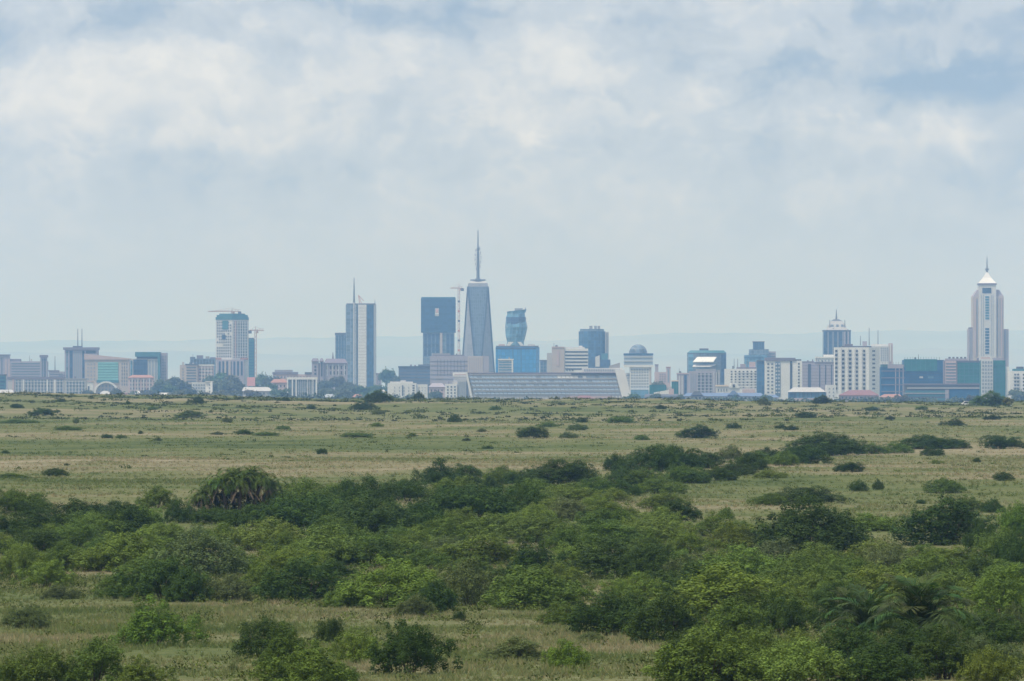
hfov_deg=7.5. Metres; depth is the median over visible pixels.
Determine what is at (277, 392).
tree
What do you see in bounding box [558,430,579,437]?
bush
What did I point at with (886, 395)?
house
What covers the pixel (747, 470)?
bush
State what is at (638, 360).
office tower
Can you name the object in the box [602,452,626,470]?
bush
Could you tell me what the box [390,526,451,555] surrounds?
bush
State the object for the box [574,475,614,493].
bush
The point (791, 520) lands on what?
bush
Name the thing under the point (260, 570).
bush
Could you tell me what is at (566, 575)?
bush
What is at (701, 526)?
bush
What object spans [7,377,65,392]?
apartment building
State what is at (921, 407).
bush
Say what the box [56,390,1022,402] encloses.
treeline
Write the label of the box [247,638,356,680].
bush
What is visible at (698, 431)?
bush
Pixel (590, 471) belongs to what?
bush
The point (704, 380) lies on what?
apartment building
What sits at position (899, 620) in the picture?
bush
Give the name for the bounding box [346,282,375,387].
office tower
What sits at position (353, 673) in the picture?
bush
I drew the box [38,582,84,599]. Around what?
bush
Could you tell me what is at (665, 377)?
apartment building
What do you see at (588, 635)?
bush
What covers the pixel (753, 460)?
bush
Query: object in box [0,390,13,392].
house
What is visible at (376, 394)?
bush
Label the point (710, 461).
bush
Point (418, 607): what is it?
bush
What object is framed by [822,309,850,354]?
office tower
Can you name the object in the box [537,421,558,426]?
bush
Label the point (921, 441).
bush
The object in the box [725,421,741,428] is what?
bush
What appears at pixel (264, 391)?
warehouse
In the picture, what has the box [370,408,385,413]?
bush
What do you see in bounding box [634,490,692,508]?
bush
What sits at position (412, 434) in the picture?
bush
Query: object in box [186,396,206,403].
bush
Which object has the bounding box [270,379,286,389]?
house
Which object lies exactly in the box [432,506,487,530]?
bush
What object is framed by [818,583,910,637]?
palm tree
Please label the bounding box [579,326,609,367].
office tower
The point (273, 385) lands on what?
tree
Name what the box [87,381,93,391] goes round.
kiosk
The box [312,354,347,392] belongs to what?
apartment building
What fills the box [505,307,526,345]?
office tower
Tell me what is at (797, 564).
bush
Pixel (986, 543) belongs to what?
bush
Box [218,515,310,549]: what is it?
bush
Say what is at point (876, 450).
bush
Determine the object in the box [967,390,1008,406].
tree
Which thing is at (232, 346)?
tower building
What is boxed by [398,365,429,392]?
office building
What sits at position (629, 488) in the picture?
bush
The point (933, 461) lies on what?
bush
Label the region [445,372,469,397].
apartment building
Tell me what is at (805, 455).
bush
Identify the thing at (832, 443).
bush
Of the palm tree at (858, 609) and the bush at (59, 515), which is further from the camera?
the bush at (59, 515)
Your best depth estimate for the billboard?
6299.92 m
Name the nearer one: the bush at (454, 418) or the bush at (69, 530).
the bush at (69, 530)
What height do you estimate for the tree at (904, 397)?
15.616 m
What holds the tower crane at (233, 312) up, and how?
on the tower building at (232, 346)
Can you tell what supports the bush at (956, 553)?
on the ground at (552, 446)
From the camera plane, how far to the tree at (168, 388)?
5995.25 m
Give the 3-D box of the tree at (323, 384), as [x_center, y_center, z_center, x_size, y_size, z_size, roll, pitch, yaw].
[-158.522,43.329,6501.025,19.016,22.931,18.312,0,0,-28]
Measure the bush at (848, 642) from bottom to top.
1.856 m
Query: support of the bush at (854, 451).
on the ground at (552, 446)
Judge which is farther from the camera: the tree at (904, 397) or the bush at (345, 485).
the tree at (904, 397)
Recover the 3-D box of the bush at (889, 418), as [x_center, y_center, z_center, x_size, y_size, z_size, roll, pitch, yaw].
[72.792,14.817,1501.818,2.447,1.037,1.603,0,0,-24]
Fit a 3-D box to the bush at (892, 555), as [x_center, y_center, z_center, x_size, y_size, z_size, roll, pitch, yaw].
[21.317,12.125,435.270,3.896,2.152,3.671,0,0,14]
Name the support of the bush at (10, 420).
on the ground at (552, 446)
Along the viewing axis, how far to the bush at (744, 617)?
295.42 m
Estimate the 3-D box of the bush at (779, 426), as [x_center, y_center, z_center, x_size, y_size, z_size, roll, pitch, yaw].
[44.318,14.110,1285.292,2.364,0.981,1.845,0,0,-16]
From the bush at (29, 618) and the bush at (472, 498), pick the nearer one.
the bush at (29, 618)
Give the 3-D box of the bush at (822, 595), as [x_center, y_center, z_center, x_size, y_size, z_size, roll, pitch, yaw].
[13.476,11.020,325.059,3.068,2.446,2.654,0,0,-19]
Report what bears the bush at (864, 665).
on the ground at (552, 446)
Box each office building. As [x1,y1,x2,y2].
[0,354,47,389]
[48,369,64,376]
[84,354,130,393]
[130,352,167,392]
[190,355,215,375]
[287,377,317,396]
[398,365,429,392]
[430,350,488,385]
[466,363,630,398]
[496,344,538,371]
[498,357,513,371]
[540,360,546,371]
[547,345,587,371]
[903,383,979,401]
[943,354,979,382]
[980,357,1008,397]
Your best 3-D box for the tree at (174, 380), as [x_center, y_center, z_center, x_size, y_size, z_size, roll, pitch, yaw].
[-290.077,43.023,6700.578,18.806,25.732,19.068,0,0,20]
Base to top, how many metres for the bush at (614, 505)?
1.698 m
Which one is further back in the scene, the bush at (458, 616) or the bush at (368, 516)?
the bush at (368, 516)
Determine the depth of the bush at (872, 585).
373.02 m
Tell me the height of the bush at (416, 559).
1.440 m
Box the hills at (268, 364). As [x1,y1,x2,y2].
[0,348,1023,390]
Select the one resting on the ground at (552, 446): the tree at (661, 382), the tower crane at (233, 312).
the tree at (661, 382)
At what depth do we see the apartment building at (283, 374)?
7199.94 m
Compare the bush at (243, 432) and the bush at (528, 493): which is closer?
the bush at (528, 493)
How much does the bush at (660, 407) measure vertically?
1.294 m
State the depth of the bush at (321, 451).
963.56 m
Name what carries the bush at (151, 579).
on the ground at (552, 446)
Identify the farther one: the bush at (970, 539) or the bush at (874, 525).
the bush at (874, 525)
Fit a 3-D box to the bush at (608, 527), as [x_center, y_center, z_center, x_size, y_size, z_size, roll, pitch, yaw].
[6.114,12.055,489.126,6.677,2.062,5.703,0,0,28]
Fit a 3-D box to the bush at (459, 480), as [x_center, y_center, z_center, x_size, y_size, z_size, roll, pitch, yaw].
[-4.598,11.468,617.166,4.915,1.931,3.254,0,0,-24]
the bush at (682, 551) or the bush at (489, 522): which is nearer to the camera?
the bush at (682, 551)
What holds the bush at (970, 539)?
on the ground at (552, 446)
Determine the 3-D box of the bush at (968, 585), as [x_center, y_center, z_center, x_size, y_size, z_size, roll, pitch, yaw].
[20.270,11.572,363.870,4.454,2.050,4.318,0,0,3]
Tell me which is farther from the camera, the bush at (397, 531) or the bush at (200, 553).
the bush at (397, 531)
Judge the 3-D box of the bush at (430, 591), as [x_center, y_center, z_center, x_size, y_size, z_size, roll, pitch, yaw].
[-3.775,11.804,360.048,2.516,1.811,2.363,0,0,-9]
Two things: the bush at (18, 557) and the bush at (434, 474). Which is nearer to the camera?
the bush at (18, 557)
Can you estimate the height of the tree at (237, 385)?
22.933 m
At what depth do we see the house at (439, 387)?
6199.88 m
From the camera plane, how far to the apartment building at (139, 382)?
6599.89 m
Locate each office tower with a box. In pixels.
[63,329,99,377]
[249,338,254,386]
[335,333,345,358]
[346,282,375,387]
[462,232,494,371]
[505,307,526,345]
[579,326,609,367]
[623,344,652,397]
[687,348,725,384]
[744,341,775,366]
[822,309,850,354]
[967,262,1008,366]
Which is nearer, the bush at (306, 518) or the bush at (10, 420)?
the bush at (306, 518)
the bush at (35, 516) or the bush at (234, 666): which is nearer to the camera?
the bush at (234, 666)
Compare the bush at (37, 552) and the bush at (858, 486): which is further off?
the bush at (858, 486)
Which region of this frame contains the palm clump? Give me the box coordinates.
[183,465,288,513]
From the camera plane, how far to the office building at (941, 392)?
5699.66 m
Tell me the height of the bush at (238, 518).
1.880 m
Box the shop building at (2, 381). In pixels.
[0,374,6,389]
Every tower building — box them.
[216,314,248,394]
[421,297,455,364]
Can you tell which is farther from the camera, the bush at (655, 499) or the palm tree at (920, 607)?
the bush at (655, 499)
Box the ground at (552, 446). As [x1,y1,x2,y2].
[0,392,1023,680]
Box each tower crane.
[208,308,240,314]
[248,326,263,376]
[450,286,463,354]
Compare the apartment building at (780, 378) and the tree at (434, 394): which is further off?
the apartment building at (780, 378)
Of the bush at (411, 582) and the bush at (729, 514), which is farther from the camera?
the bush at (729, 514)
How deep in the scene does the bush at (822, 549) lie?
432.39 m
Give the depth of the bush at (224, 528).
485.81 m
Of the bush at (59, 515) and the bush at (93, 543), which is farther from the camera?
the bush at (59, 515)
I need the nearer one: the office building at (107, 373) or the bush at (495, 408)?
the bush at (495, 408)
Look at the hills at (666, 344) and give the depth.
43407.92 m
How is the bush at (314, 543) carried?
on the ground at (552, 446)
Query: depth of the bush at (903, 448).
954.49 m
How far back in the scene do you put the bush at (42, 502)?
567.14 m
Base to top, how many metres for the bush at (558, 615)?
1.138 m
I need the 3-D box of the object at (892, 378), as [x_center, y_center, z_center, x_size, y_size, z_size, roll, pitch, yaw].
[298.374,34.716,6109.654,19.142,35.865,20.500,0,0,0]
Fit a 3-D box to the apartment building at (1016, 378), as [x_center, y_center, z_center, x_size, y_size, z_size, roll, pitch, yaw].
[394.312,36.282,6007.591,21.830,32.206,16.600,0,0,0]
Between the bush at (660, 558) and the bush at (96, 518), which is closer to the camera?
the bush at (660, 558)
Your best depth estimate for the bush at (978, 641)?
256.33 m
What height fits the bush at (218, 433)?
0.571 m
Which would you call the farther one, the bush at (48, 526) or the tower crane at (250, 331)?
the tower crane at (250, 331)
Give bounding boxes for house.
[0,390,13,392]
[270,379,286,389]
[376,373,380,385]
[429,383,444,397]
[715,383,739,392]
[839,390,878,401]
[879,394,900,399]
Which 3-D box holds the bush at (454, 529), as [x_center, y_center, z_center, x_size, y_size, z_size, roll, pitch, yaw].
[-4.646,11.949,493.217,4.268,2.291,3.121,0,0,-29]
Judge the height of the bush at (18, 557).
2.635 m
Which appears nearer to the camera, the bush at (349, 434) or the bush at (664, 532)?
the bush at (664, 532)
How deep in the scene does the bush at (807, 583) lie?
372.45 m
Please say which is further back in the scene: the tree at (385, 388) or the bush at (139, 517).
the tree at (385, 388)
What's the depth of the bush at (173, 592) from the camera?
379.43 m
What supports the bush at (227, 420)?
on the ground at (552, 446)
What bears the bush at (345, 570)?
on the ground at (552, 446)
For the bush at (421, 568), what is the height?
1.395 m
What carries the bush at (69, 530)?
on the ground at (552, 446)
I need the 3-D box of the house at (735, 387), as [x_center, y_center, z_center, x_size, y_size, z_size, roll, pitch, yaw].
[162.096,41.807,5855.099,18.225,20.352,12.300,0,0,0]
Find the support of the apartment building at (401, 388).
on the ground at (552, 446)
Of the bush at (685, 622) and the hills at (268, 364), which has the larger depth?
the hills at (268, 364)
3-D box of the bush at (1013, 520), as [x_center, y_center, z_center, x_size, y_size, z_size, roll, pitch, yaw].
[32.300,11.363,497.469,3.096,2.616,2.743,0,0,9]
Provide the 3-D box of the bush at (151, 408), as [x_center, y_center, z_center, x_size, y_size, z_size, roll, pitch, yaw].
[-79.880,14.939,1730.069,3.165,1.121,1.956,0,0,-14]
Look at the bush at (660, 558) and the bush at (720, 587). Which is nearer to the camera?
the bush at (720, 587)
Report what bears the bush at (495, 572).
on the ground at (552, 446)
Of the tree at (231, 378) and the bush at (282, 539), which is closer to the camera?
the bush at (282, 539)
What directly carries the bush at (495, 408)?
on the ground at (552, 446)
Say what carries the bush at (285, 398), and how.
on the ground at (552, 446)
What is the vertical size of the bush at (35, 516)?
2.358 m
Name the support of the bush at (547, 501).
on the ground at (552, 446)
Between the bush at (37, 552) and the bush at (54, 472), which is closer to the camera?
the bush at (37, 552)
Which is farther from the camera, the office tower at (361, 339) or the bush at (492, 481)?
the office tower at (361, 339)
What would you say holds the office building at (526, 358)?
on the ground at (552, 446)
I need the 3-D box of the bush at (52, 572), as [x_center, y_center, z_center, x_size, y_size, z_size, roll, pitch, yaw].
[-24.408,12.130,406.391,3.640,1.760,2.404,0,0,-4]
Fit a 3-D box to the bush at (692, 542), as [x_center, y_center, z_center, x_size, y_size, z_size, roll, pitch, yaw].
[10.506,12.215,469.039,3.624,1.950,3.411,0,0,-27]
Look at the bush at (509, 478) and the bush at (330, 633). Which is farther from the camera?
the bush at (509, 478)
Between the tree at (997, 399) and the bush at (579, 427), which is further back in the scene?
the tree at (997, 399)
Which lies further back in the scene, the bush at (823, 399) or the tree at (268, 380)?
the tree at (268, 380)
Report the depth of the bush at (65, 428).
1202.98 m
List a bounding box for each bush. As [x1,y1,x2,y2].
[0,473,30,477]
[0,485,49,514]
[0,503,62,535]
[0,523,86,555]
[0,531,12,546]
[0,537,47,580]
[0,601,56,628]
[0,641,82,680]
[1,418,41,422]
[1,540,45,562]
[8,494,54,510]
[10,403,24,407]
[10,557,78,586]
[23,520,85,543]
[25,407,62,415]
[36,539,92,570]
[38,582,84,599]
[40,467,69,475]
[41,495,106,527]
[49,519,108,547]
[52,426,87,429]
[55,398,68,401]
[55,634,135,680]
[57,508,134,534]
[58,543,122,570]
[59,503,112,523]
[71,526,169,571]
[78,498,132,513]
[80,530,140,555]
[91,568,143,598]
[101,433,112,437]
[102,501,166,535]
[106,553,213,599]
[108,594,209,645]
[113,654,179,680]
[117,503,165,524]
[118,548,181,573]
[134,483,179,508]
[138,520,186,537]
[141,525,191,543]
[145,535,191,555]
[146,406,157,409]
[149,522,252,575]
[161,565,214,601]
[163,495,195,522]
[173,409,207,417]
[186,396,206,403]
[190,506,234,523]
[191,519,246,546]
[202,571,256,600]
[209,432,226,434]
[214,501,267,526]
[216,546,265,573]
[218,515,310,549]
[221,417,232,421]
[227,663,243,669]
[231,613,295,656]
[232,429,254,434]
[238,556,290,595]
[244,543,332,572]
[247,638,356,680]
[248,552,351,601]
[251,431,280,435]
[251,621,321,670]
[253,483,349,533]
[255,528,318,558]
[274,475,340,510]
[275,425,289,429]
[276,396,291,400]
[282,523,366,566]
[298,514,375,539]
[302,558,359,576]
[305,404,316,408]
[311,489,424,535]
[313,616,345,642]
[314,476,379,503]
[316,448,327,453]
[322,585,369,607]
[326,626,382,662]
[326,660,361,680]
[328,527,425,567]
[332,495,382,513]
[332,552,454,607]
[340,432,373,436]
[347,472,404,503]
[348,401,379,409]
[361,389,393,402]
[365,615,462,674]
[367,422,383,426]
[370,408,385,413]
[378,524,427,543]
[379,476,429,500]
[383,561,440,582]
[389,548,453,567]
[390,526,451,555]
[391,593,436,616]
[396,501,444,529]
[406,432,417,436]
[406,579,458,612]
[407,492,460,515]
[409,456,456,485]
[411,511,473,542]
[412,391,424,398]
[418,535,472,556]
[421,476,521,517]
[426,486,455,499]
[427,531,531,566]
[428,474,476,492]
[431,557,500,605]
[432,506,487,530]
[432,553,507,580]
[446,413,462,421]
[449,463,482,482]
[451,511,538,539]
[451,611,466,620]
[477,560,597,609]
[478,475,503,491]
[480,634,548,660]
[481,445,493,448]
[482,464,517,483]
[487,513,584,542]
[488,406,502,409]
[490,479,552,514]
[500,464,551,484]
[501,535,569,575]
[504,502,559,522]
[512,478,560,496]
[513,424,551,437]
[516,456,602,485]
[522,496,581,516]
[522,558,595,593]
[533,601,589,624]
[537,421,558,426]
[539,481,601,500]
[539,522,601,552]
[541,638,591,669]
[548,495,596,520]
[550,542,610,566]
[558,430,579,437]
[560,458,598,480]
[560,530,671,579]
[564,586,656,634]
[565,424,587,429]
[569,517,654,545]
[573,505,639,532]
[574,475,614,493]
[574,630,605,642]
[575,418,588,421]
[576,491,620,509]
[580,499,642,518]
[589,487,631,501]
[596,567,668,599]
[599,479,645,495]
[600,467,648,484]
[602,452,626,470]
[603,591,657,616]
[607,415,635,422]
[609,458,642,473]
[614,514,697,540]
[615,527,669,553]
[616,540,680,578]
[620,467,668,483]
[621,585,704,643]
[625,442,684,471]
[630,503,686,528]
[633,474,691,493]
[634,435,650,439]
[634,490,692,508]
[638,557,802,621]
[640,620,763,680]
[643,557,732,594]
[644,497,703,521]
[653,442,705,468]
[654,404,666,408]
[658,621,740,658]
[659,528,722,556]
[660,544,719,579]
[662,655,703,680]
[664,462,705,482]
[668,547,695,563]
[673,471,712,482]
[674,424,719,437]
[690,450,733,468]
[690,510,754,535]
[690,591,776,640]
[696,538,802,585]
[701,521,761,549]
[703,465,743,480]
[705,624,792,680]
[714,547,754,563]
[714,625,813,658]
[715,507,734,518]
[716,443,744,458]
[719,462,759,474]
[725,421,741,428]
[729,452,768,469]
[732,634,857,680]
[736,537,799,565]
[736,582,816,614]
[737,528,795,548]
[738,449,769,461]
[744,492,789,505]
[749,490,873,554]
[752,468,790,477]
[753,589,821,636]
[756,484,851,502]
[757,397,771,405]
[758,446,778,456]
[758,550,831,588]
[764,450,799,465]
[774,423,786,428]
[774,443,834,463]
[777,626,837,657]
[778,430,868,455]
[778,569,840,600]
[783,425,798,429]
[784,541,864,569]
[792,411,817,417]
[799,553,862,583]
[802,579,858,628]
[805,575,864,604]
[810,616,888,661]
[811,395,832,403]
[817,506,865,547]
[822,639,926,680]
[824,438,864,454]
[832,459,865,471]
[832,552,888,583]
[843,535,910,559]
[843,560,925,602]
[847,479,869,490]
[847,511,905,531]
[858,442,888,453]
[860,540,925,570]
[863,406,880,410]
[872,478,884,489]
[876,596,938,619]
[878,604,926,630]
[878,618,940,659]
[881,441,915,453]
[884,415,894,419]
[886,549,973,582]
[888,492,998,545]
[895,623,1003,679]
[900,434,959,448]
[902,567,987,605]
[904,542,967,562]
[911,621,959,662]
[914,405,927,409]
[916,499,925,503]
[920,444,945,455]
[921,476,967,492]
[921,545,992,569]
[924,605,978,631]
[928,436,971,448]
[928,459,943,463]
[938,418,965,425]
[945,549,1022,581]
[947,494,989,511]
[948,607,1023,646]
[949,630,1023,666]
[954,643,1023,680]
[957,563,1023,615]
[962,518,1002,553]
[969,526,1021,554]
[974,556,1023,589]
[977,431,1023,448]
[979,495,1004,512]
[982,414,1000,419]
[987,524,1023,571]
[987,600,1023,642]
[991,471,1015,480]
[995,498,1023,535]
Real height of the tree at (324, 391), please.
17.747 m
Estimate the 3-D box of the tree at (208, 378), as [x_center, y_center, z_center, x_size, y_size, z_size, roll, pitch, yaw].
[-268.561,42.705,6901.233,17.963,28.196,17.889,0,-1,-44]
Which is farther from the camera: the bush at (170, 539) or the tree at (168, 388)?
the tree at (168, 388)
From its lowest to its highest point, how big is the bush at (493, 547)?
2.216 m
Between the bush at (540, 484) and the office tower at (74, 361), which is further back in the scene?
the office tower at (74, 361)
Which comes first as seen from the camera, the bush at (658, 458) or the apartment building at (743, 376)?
the bush at (658, 458)
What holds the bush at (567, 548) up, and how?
on the ground at (552, 446)
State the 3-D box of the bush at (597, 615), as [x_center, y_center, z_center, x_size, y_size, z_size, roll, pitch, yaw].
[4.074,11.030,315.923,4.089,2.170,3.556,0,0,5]
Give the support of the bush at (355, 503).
on the ground at (552, 446)
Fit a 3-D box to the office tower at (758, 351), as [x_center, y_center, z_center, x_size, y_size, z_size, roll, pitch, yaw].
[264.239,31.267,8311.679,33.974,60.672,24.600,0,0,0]
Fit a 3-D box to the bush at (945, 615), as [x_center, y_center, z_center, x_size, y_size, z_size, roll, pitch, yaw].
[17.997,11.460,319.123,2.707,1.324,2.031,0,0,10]
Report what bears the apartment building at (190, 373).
on the ground at (552, 446)
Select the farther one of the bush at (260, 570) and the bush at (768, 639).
the bush at (260, 570)
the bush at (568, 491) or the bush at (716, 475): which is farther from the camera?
the bush at (716, 475)
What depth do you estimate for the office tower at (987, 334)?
7700.71 m
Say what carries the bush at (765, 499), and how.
on the ground at (552, 446)
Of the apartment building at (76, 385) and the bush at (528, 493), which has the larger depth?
the apartment building at (76, 385)
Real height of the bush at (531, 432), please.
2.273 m
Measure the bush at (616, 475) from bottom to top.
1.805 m
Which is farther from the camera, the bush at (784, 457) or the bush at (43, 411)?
the bush at (43, 411)
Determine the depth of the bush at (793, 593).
346.32 m
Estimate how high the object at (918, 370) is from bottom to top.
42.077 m
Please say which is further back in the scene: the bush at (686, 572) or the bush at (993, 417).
the bush at (993, 417)
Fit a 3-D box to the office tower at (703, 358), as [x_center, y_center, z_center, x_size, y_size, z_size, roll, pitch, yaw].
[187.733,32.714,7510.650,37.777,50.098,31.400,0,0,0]
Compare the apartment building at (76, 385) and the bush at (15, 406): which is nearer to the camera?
the bush at (15, 406)
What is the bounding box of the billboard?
[247,377,254,386]
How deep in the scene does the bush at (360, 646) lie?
266.71 m
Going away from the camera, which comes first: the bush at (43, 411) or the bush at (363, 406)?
the bush at (43, 411)
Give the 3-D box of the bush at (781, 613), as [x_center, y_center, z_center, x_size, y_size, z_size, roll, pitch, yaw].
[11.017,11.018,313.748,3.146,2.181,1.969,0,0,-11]
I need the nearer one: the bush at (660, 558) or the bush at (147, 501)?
the bush at (660, 558)
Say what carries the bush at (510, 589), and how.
on the ground at (552, 446)
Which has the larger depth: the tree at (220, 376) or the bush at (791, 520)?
the tree at (220, 376)
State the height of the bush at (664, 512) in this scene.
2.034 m
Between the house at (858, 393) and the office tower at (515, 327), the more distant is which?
the office tower at (515, 327)
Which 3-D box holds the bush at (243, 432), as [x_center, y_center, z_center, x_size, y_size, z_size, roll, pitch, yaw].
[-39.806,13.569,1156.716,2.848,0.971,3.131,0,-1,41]
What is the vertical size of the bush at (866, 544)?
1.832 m
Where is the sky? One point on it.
(620, 167)
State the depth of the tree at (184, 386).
6295.82 m
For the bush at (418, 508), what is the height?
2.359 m
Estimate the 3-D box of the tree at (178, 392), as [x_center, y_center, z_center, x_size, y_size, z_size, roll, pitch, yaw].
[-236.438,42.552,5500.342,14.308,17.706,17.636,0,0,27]
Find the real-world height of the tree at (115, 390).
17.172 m
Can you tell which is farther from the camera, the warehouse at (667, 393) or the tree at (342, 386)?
the tree at (342, 386)
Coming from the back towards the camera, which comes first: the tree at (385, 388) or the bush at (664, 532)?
the tree at (385, 388)
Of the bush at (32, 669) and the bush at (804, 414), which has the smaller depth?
the bush at (32, 669)
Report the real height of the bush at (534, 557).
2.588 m
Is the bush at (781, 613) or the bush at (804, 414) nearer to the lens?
the bush at (781, 613)
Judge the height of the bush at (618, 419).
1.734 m
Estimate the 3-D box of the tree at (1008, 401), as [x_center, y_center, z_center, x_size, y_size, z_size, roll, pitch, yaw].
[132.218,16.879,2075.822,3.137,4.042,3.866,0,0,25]
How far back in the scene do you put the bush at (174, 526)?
502.21 m
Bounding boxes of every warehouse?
[242,387,271,396]
[644,389,678,398]
[649,380,678,393]
[683,391,762,400]
[788,385,835,400]
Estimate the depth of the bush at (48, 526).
485.58 m
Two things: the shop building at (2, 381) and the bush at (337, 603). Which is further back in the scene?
the shop building at (2, 381)
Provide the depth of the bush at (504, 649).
268.78 m
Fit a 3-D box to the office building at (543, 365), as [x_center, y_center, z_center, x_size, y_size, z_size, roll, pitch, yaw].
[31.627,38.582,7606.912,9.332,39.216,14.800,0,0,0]
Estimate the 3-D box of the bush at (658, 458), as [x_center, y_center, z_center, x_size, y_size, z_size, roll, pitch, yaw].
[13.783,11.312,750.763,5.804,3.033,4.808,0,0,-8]
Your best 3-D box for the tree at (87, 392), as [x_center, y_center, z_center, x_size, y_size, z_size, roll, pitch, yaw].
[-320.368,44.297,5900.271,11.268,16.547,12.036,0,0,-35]
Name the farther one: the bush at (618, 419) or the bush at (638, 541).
the bush at (618, 419)
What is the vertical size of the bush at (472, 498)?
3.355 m
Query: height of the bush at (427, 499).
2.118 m
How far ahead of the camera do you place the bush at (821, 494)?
617.14 m
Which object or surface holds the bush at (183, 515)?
on the ground at (552, 446)
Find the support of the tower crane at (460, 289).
on the ground at (552, 446)
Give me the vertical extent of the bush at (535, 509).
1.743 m
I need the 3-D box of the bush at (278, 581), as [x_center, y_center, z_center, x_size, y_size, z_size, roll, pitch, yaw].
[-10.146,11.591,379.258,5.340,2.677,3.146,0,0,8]
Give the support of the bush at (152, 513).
on the ground at (552, 446)
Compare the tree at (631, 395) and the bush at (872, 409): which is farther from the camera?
the tree at (631, 395)
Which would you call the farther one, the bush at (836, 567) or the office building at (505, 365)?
the office building at (505, 365)
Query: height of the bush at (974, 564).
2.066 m
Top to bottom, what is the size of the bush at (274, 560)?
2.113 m
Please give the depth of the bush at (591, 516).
510.05 m
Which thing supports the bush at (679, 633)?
on the ground at (552, 446)
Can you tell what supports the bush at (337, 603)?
on the ground at (552, 446)
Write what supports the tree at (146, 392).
on the ground at (552, 446)
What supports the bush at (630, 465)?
on the ground at (552, 446)
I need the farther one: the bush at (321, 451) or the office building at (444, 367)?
the office building at (444, 367)
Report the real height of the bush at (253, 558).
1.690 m
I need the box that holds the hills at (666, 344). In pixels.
[0,330,1023,358]
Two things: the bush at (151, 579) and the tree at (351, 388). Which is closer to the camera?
the bush at (151, 579)
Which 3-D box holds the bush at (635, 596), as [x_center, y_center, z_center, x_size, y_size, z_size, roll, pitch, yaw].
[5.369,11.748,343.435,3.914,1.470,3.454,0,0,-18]
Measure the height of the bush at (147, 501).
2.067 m
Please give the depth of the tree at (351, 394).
5695.08 m
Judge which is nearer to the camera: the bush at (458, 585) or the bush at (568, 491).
the bush at (458, 585)
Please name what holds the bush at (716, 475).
on the ground at (552, 446)
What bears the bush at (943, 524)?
on the ground at (552, 446)
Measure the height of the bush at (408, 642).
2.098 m
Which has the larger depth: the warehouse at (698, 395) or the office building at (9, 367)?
the office building at (9, 367)
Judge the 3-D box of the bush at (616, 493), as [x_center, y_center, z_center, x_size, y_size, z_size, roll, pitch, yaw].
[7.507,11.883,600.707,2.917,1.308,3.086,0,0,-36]
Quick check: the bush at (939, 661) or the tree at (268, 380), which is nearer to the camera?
the bush at (939, 661)
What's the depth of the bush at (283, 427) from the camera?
1301.53 m
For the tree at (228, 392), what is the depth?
5597.84 m
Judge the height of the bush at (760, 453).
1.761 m
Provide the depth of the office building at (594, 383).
5601.78 m
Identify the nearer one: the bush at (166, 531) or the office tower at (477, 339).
the bush at (166, 531)
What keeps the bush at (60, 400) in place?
on the ground at (552, 446)
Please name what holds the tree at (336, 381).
on the ground at (552, 446)
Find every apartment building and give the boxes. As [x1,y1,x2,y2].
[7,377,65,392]
[64,376,86,393]
[128,375,154,392]
[180,362,213,383]
[192,381,212,393]
[272,370,311,380]
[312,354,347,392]
[388,380,427,398]
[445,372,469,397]
[654,364,670,386]
[676,371,688,394]
[689,367,719,392]
[724,359,755,392]
[756,358,801,399]
[802,357,833,390]
[815,355,833,361]
[834,344,879,398]
[860,334,892,363]
[1009,367,1023,398]
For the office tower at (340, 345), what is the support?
on the ground at (552, 446)
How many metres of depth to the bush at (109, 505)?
552.91 m
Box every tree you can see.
[81,388,93,393]
[110,387,121,393]
[140,388,153,394]
[149,377,169,393]
[161,383,178,392]
[166,376,182,389]
[167,388,186,394]
[175,379,191,391]
[185,387,197,393]
[202,373,212,381]
[210,371,227,380]
[211,388,241,395]
[213,377,228,391]
[224,374,243,389]
[225,380,245,395]
[243,388,261,396]
[254,371,265,386]
[261,375,280,385]
[261,383,278,389]
[269,386,290,396]
[317,379,335,393]
[317,387,339,395]
[327,376,345,390]
[333,388,355,397]
[335,379,356,390]
[346,385,359,393]
[354,385,378,395]
[375,383,387,394]
[378,366,395,391]
[390,373,402,381]
[428,389,442,397]
[624,392,640,398]
[648,391,660,397]
[652,379,664,384]
[760,394,772,399]
[814,587,876,633]
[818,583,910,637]
[857,571,984,645]
[894,393,908,401]
[966,394,981,400]
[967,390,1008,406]
[1002,396,1013,405]
[1006,388,1023,400]
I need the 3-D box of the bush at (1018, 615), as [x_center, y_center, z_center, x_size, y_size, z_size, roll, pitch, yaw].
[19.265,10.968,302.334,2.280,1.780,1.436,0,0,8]
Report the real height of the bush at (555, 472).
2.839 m
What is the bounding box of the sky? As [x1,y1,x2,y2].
[0,0,1023,341]
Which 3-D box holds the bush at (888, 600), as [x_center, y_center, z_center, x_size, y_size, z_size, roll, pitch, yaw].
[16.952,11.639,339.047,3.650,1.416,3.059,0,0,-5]
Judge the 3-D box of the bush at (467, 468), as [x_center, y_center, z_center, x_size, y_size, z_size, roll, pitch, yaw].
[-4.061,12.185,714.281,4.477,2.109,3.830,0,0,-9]
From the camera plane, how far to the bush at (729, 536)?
479.63 m
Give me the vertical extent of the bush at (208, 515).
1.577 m
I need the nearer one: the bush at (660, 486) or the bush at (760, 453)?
the bush at (660, 486)

